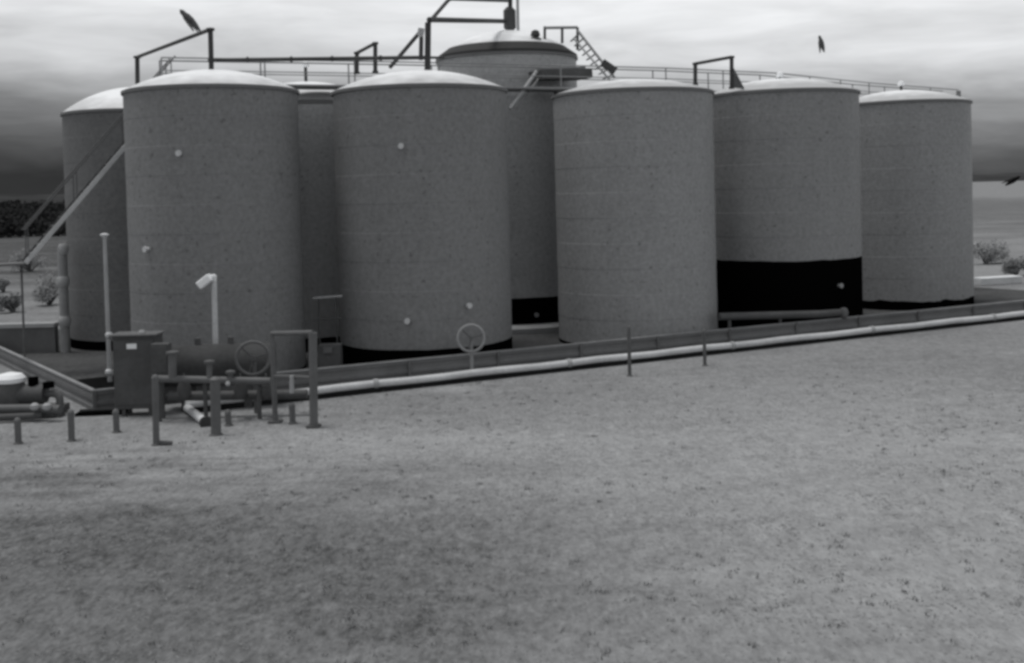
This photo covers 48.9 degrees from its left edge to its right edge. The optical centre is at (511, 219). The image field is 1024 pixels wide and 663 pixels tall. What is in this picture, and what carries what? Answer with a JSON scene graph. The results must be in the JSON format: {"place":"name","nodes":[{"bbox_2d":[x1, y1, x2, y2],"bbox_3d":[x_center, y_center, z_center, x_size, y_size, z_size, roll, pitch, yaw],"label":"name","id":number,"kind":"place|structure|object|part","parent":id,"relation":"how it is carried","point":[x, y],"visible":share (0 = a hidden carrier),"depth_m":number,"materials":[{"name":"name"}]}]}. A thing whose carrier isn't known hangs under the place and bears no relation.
{"place":"outdoors","nodes":[
{"label":"outdoors","id":0,"kind":"place"},
{"bbox_2d":[180,9,200,34],"bbox_3d":[-8.210,-5.125,29.075,0.538,0.633,0.545,0,2,43],"label":"bird","id":1,"kind":"object","parent":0,"point":[190,21],"visible":1,"depth_m":29.00},
{"bbox_2d":[0,181,1023,662],"bbox_3d":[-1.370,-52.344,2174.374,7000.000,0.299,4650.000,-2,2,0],"label":"ground","id":2,"kind":"structure","parent":0,"point":[998,209],"depth_m":15.70,"materials":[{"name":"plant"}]},
{"bbox_2d":[0,278,10,291],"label":"shrub","id":3,"kind":"object","parent":2,"relation":"on","point":[4,283],"visible":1,"depth_m":57.94,"materials":[{"name":"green plant"}]},
{"bbox_2d":[0,292,21,312],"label":"shrub","id":4,"kind":"object","parent":2,"relation":"on","point":[11,303],"visible":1,"depth_m":47.05,"materials":[{"name":"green plant"}]},
{"bbox_2d":[13,417,23,444],"bbox_3d":[-9.396,4.107,21.430,0.194,0.701,0.194,-2,2,0],"label":"guard post","id":5,"kind":"object","parent":2,"relation":"on","point":[17,431],"visible":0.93,"depth_m":21.38,"materials":[{"name":"grey metal"}]},
{"bbox_2d":[9,247,49,271],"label":"shrub","id":6,"kind":"object","parent":2,"relation":"on","point":[29,264],"visible":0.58,"depth_m":74.98,"materials":[{"name":"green plant"}]},
{"bbox_2d":[0,403,64,420],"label":"suction pipe","id":7,"kind":"object","parent":2,"relation":"on","point":[29,411],"visible":0.99,"depth_m":23.52,"materials":[{"name":"grey metal"}]},
{"bbox_2d":[0,199,65,237],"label":"woods","id":8,"kind":"object","parent":2,"relation":"on","point":[16,216],"visible":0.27,"depth_m":177.33,"materials":[{"name":"plant"}]},
{"bbox_2d":[0,372,69,417],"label":"pump unit","id":9,"kind":"object","parent":2,"relation":"on","point":[15,388],"visible":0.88,"depth_m":24.10,"materials":[{"name":"metal"}]},
{"bbox_2d":[32,271,58,304],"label":"shrub","id":10,"kind":"object","parent":2,"relation":"on","point":[45,292],"visible":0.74,"depth_m":49.98,"materials":[{"name":"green plant"}]},
{"bbox_2d":[66,409,76,441],"bbox_3d":[-8.425,4.024,21.533,0.194,0.811,0.194,-2,2,0],"label":"guard post","id":11,"kind":"object","parent":2,"relation":"on","point":[71,425],"visible":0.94,"depth_m":21.48,"materials":[{"name":"grey metal"}]},
{"bbox_2d":[75,408,127,416],"bbox_3d":[-8.798,4.120,24.165,1.041,0.100,0.334,-2,2,-5],"label":"drip tray","id":12,"kind":"object","parent":2,"relation":"on","point":[95,412],"visible":0.89,"depth_m":24.09,"materials":[{"name":"metal"}]},
{"bbox_2d":[112,409,121,432],"bbox_3d":[-7.807,4.062,22.235,0.194,0.667,0.194,-2,2,0],"label":"guard post","id":13,"kind":"object","parent":2,"relation":"on","point":[116,423],"visible":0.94,"depth_m":22.18,"materials":[{"name":"grey metal"}]},
{"bbox_2d":[109,330,164,416],"bbox_3d":[-7.958,3.254,24.008,1.008,1.836,0.620,-2,2,0],"label":"control cabinet","id":14,"kind":"object","parent":2,"relation":"on","point":[132,369],"visible":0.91,"depth_m":23.77,"materials":[{"name":"metal"}]},
{"bbox_3d":[-7.959,3.224,23.775,0.816,1.363,0.024,-2,2,0],"label":"door","id":15,"kind":"part","parent":14,"relation":"part of","materials":[{"name":"metal"}]},
{"bbox_2d":[151,342,171,418],"bbox_3d":[-7.299,3.360,23.503,0.363,1.576,0.276,-2,2,0],"label":"junction box","id":16,"kind":"object","parent":2,"relation":"on","point":[159,361],"visible":0.9,"depth_m":23.36,"materials":[{"name":"metal"}]},
{"bbox_2d":[151,374,172,445],"bbox_3d":[-6.540,3.633,20.971,0.401,1.525,0.194,-2,2,0],"label":"guard post","id":17,"kind":"object","parent":2,"relation":"on","point":[157,441],"visible":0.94,"depth_m":20.92,"materials":[{"name":"grey metal"}]},
{"bbox_2d":[183,404,210,426],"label":"pipe spur","id":18,"kind":"structure","parent":2,"relation":"on","point":[198,416],"depth_m":22.91,"materials":[{"name":"grey metal"}]},
{"bbox_2d":[209,376,222,435],"bbox_3d":[-5.727,3.688,21.741,0.270,1.333,0.270,-2,2,0],"label":"guard post","id":19,"kind":"object","parent":2,"relation":"on","point":[215,403],"visible":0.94,"depth_m":21.66,"materials":[{"name":"grey metal"}]},
{"bbox_2d":[164,337,275,411],"bbox_3d":[-6.403,3.328,24.641,2.446,1.533,0.900,-2,2,-10],"label":"separator vessel","id":20,"kind":"object","parent":2,"relation":"on","point":[191,359],"visible":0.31,"depth_m":24.30,"materials":[{"name":"paint"}]},
{"bbox_2d":[224,409,233,426],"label":"guard post","id":21,"kind":"object","parent":2,"relation":"on","point":[228,421],"visible":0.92,"depth_m":22.55,"materials":[{"name":"grey metal"}]},
{"bbox_2d":[151,350,307,421],"bbox_3d":[-5.823,3.380,23.255,3.088,1.473,0.675,-2,2,0],"label":"pipe manifold","id":22,"kind":"object","parent":2,"relation":"on","point":[241,391],"visible":0.95,"depth_m":23.17,"materials":[{"name":"grey metal"}]},
{"bbox_2d":[235,340,269,413],"bbox_3d":[-5.444,3.312,23.744,0.750,1.563,0.213,-2,2,-8],"label":"ring wheel","id":23,"kind":"object","parent":2,"relation":"on","point":[255,373],"visible":0.96,"depth_m":23.67,"materials":[{"name":"grey metal"}]},
{"bbox_2d":[288,402,297,424],"bbox_3d":[-4.407,3.980,22.635,0.194,0.633,0.194,-2,2,0],"label":"guard post","id":24,"kind":"object","parent":2,"relation":"on","point":[292,417],"visible":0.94,"depth_m":22.58,"materials":[{"name":"grey metal"}]},
{"bbox_2d":[268,330,321,428],"bbox_3d":[-4.373,3.138,22.485,1.392,1.930,0.359,-1,2,32],"label":"pipe portal","id":25,"kind":"object","parent":2,"relation":"on","point":[312,376],"visible":1,"depth_m":22.24,"materials":[{"name":"grey metal"}]},
{"bbox_2d":[456,324,485,369],"bbox_3d":[-0.992,3.196,27.345,0.707,1.372,0.213,-2,2,-9],"label":"ring wheel","id":26,"kind":"object","parent":2,"relation":"on","point":[471,351],"visible":0.97,"depth_m":27.28,"materials":[{"name":"grey metal"}]},
{"bbox_2d":[0,300,1023,408],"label":"containment wall","id":27,"kind":"structure","parent":2,"relation":"on","point":[83,395],"depth_m":29.69,"materials":[{"name":"metal"}]},
{"bbox_2d":[17,287,1023,379],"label":"gravel pad","id":28,"kind":"object","parent":2,"relation":"on","point":[75,364],"visible":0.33,"depth_m":33.34,"materials":[{"name":"grey gravel"}]},
{"bbox_2d":[0,322,58,352],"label":"block wall","id":29,"kind":"structure","parent":28,"relation":"on","point":[41,337],"depth_m":34.06,"materials":[{"name":"grey concrete"}]},
{"bbox_2d":[57,244,70,352],"bbox_3d":[-13.536,2.378,34.045,0.370,3.314,0.360,-2,2,0],"label":"pipe","id":30,"kind":"object","parent":28,"relation":"on","point":[63,283],"visible":1,"depth_m":33.95,"materials":[{"name":"metal"}]},
{"bbox_2d":[0,56,175,356],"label":"steel stair","id":31,"kind":"object","parent":28,"relation":"on","point":[71,207],"visible":0.73,"depth_m":30.21,"materials":[{"name":"grey metal"}]},
{"bbox_2d":[76,375,113,388],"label":"puddle","id":32,"kind":"object","parent":28,"relation":"on","point":[98,382],"visible":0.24,"depth_m":25.81,"materials":[{"name":"black liquid"}]},
{"bbox_2d":[60,87,130,350],"bbox_3d":[-11.911,0.117,36.207,4.630,8.733,4.630,-2,2,0],"label":"storage tank","id":33,"kind":"object","parent":28,"relation":"on","point":[101,207],"visible":0.35,"depth_m":34.08,"materials":[{"name":"metal"}]},
{"bbox_2d":[100,233,112,381],"bbox_3d":[-9.076,2.218,25.757,0.696,3.834,0.214,-1,2,26],"label":"standpipe","id":34,"kind":"object","parent":28,"relation":"on","point":[109,370],"visible":0.87,"depth_m":25.81,"materials":[{"name":"metal"}]},
{"bbox_2d":[196,274,217,343],"bbox_3d":[-6.908,2.656,25.649,0.435,2.851,0.302,-2,2,0],"label":"floodlight pole","id":35,"kind":"object","parent":28,"relation":"on","point":[204,281],"visible":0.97,"depth_m":25.65,"materials":[{"name":"white metal"}]},
{"bbox_2d":[121,69,305,371],"bbox_3d":[-7.747,0.202,29.476,4.510,8.199,4.579,-2,2,0],"label":"storage tank","id":36,"kind":"object","parent":28,"relation":"on","point":[212,165],"visible":0.92,"depth_m":27.60,"materials":[{"name":"metal"}]},
{"bbox_2d":[133,27,215,84],"bbox_3d":[-9.911,-4.381,32.744,0.239,1.710,8.105,-2,2,-32],"label":"vent pipe","id":37,"kind":"object","parent":36,"relation":"attached to","point":[211,59],"visible":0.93,"depth_m":31.28,"materials":[{"name":"grey metal"}]},
{"bbox_2d":[284,61,339,351],"bbox_3d":[-6.284,-0.497,34.995,4.830,8.830,4.830,-2,2,0],"label":"storage tank","id":38,"kind":"object","parent":28,"relation":"on","point":[318,191],"visible":0.28,"depth_m":32.75,"materials":[{"name":"metal"}]},
{"bbox_2d":[313,295,341,343],"bbox_3d":[-4.838,2.954,29.684,0.776,1.935,0.064,-2,2,0],"label":"pipe rack","id":39,"kind":"object","parent":28,"relation":"on","point":[325,297],"visible":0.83,"depth_m":29.66,"materials":[{"name":"metal"}]},
{"bbox_2d":[318,343,342,367],"bbox_3d":[-4.588,3.529,28.469,0.555,0.777,0.460,-2,2,0],"label":"cabinet","id":40,"kind":"object","parent":28,"relation":"on","point":[330,354],"visible":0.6,"depth_m":28.30,"materials":[{"name":"metal"}]},
{"bbox_2d":[331,70,512,364],"bbox_3d":[-2.440,0.024,30.976,4.830,8.199,4.896,-2,2,0],"label":"storage tank","id":41,"kind":"object","parent":28,"relation":"on","point":[422,205],"visible":0.98,"depth_m":28.93,"materials":[{"name":"metal"}]},
{"bbox_2d":[389,0,509,69],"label":"vent riser","id":42,"kind":"object","parent":41,"relation":"on","point":[433,18],"visible":0.97,"depth_m":31.08,"materials":[{"name":"metal"}]},
{"bbox_2d":[215,55,444,62],"bbox_3d":[-3.686,-4.714,31.939,3.461,0.848,8.985,0,2,39],"label":"vent pipe","id":43,"kind":"object","parent":42,"relation":"attached to","point":[292,59],"visible":1,"depth_m":30.16,"materials":[{"name":"grey metal"}]},
{"bbox_2d":[435,30,577,334],"bbox_3d":[-0.075,-1.374,38.377,6.220,10.080,6.220,-2,2,0],"label":"storage tank","id":44,"kind":"object","parent":28,"relation":"on","point":[532,212],"visible":0.52,"depth_m":36.16,"materials":[{"name":"metal"}]},
{"bbox_2d":[503,0,519,30],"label":"vent stack","id":45,"kind":"object","parent":44,"relation":"on","point":[510,14],"visible":0.77,"depth_m":38.05,"materials":[{"name":"metal"}]},
{"bbox_2d":[531,30,541,39],"bbox_3d":[0.768,-5.882,36.859,0.400,0.670,0.400,-2,2,0],"label":"roof hatch","id":46,"kind":"object","parent":44,"relation":"on","point":[535,34],"visible":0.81,"depth_m":36.73,"materials":[{"name":"metal"}]},
{"bbox_2d":[509,26,617,109],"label":"access platform","id":47,"kind":"structure","parent":44,"relation":"attached to","point":[610,68],"depth_m":35.85,"materials":[{"name":"metal"}]},
{"bbox_2d":[551,79,717,343],"bbox_3d":[3.685,-0.140,33.710,4.830,8.062,4.830,-2,2,0],"label":"storage tank","id":48,"kind":"object","parent":28,"relation":"on","point":[635,204],"visible":0.94,"depth_m":31.63,"materials":[{"name":"metal"}]},
{"bbox_2d":[717,307,848,327],"bbox_3d":[8.046,3.040,33.157,4.566,0.908,0.282,-2,2,-23],"label":"header pipe","id":49,"kind":"object","parent":28,"relation":"on","point":[842,312],"visible":0.9,"depth_m":33.02,"materials":[{"name":"metal"}]},
{"bbox_2d":[713,72,862,328],"bbox_3d":[8.736,-0.542,36.404,4.970,8.460,4.970,-2,2,0],"label":"storage tank","id":50,"kind":"object","parent":28,"relation":"on","point":[787,178],"visible":0.87,"depth_m":34.25,"materials":[{"name":"metal"}]},
{"bbox_2d":[692,56,743,88],"bbox_3d":[6.322,-4.513,34.561,1.616,1.046,0.180,-2,2,-5],"label":"gooseneck vent","id":51,"kind":"object","parent":50,"relation":"on","point":[735,81],"visible":0.95,"depth_m":34.53,"materials":[{"name":"grey metal"}]},
{"bbox_2d":[859,81,973,310],"bbox_3d":[14.340,-0.787,41.303,4.830,8.600,4.830,-2,2,0],"label":"storage tank","id":52,"kind":"object","parent":28,"relation":"on","point":[916,196],"visible":0.83,"depth_m":39.17,"materials":[{"name":"metal"}]},
{"bbox_2d":[159,57,960,96],"bbox_3d":[5.598,-0.842,39.300,34.514,8.472,3.414,-2,2,-32],"label":"catwalk","id":53,"kind":"object","parent":52,"relation":"on","point":[555,90],"visible":0.45,"depth_m":35.01,"materials":[{"name":"grey metal"}]},
{"bbox_2d":[354,42,377,73],"bbox_3d":[-4.254,-4.724,32.835,0.736,0.935,0.184,-2,2,-11],"label":"gooseneck vent","id":54,"kind":"object","parent":53,"relation":"on","point":[372,44],"visible":0.96,"depth_m":32.80,"materials":[{"name":"grey metal"}]},
{"bbox_2d":[184,311,1023,413],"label":"pipeline","id":55,"kind":"object","parent":2,"relation":"on","point":[377,385],"visible":0.92,"depth_m":28.87,"materials":[{"name":"pale metal"},{"name":"grey steel"}]},
{"bbox_2d":[627,325,632,376],"bbox_3d":[2.840,3.269,27.278,0.160,1.430,0.160,-2,2,0],"label":"guard post","id":56,"kind":"object","parent":2,"relation":"on","point":[629,349],"visible":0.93,"depth_m":27.24,"materials":[{"name":"metal"}]},
{"bbox_2d":[702,329,707,365],"bbox_3d":[4.881,3.332,28.532,0.160,1.132,0.160,-2,2,0],"label":"guard post","id":57,"kind":"object","parent":2,"relation":"on","point":[704,347],"visible":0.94,"depth_m":28.49,"materials":[{"name":"metal"}]},
{"bbox_2d":[973,239,1009,263],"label":"shrub","id":58,"kind":"object","parent":2,"relation":"on","point":[989,253],"visible":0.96,"depth_m":59.62,"materials":[{"name":"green plant"}]},
{"bbox_2d":[974,275,1022,285],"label":"water trough","id":59,"kind":"object","parent":2,"relation":"on","point":[998,280],"visible":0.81,"depth_m":48.11,"materials":[{"name":"white metal"}]},
{"bbox_2d":[1001,255,1023,274],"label":"shrub","id":60,"kind":"object","parent":2,"relation":"on","point":[1011,266],"visible":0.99,"depth_m":51.92,"materials":[{"name":"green plant"}]},
{"bbox_2d":[0,173,1023,203],"bbox_3d":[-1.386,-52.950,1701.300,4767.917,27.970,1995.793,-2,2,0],"label":"hills","id":61,"kind":"structure","parent":0,"point":[27,198],"depth_m":1594.17,"materials":[{"name":"grey"}]},
{"bbox_2d":[0,0,1023,193],"label":"sky","id":62,"kind":"structure","parent":0,"point":[55,55],"materials":[{"name":"grey"}]},
{"bbox_2d":[818,35,824,51],"bbox_3d":[9.309,-5.294,33.879,0.186,0.525,0.424,-2,2,0],"label":"bird","id":63,"kind":"object","parent":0,"point":[821,44],"visible":1,"depth_m":33.84},
{"bbox_2d":[1003,176,1019,185],"bbox_3d":[15.987,-1.247,35.991,0.512,0.307,0.444,-2,2,0],"label":"bird","id":64,"kind":"object","parent":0,"point":[1012,180],"visible":1,"depth_m":35.95}
]}

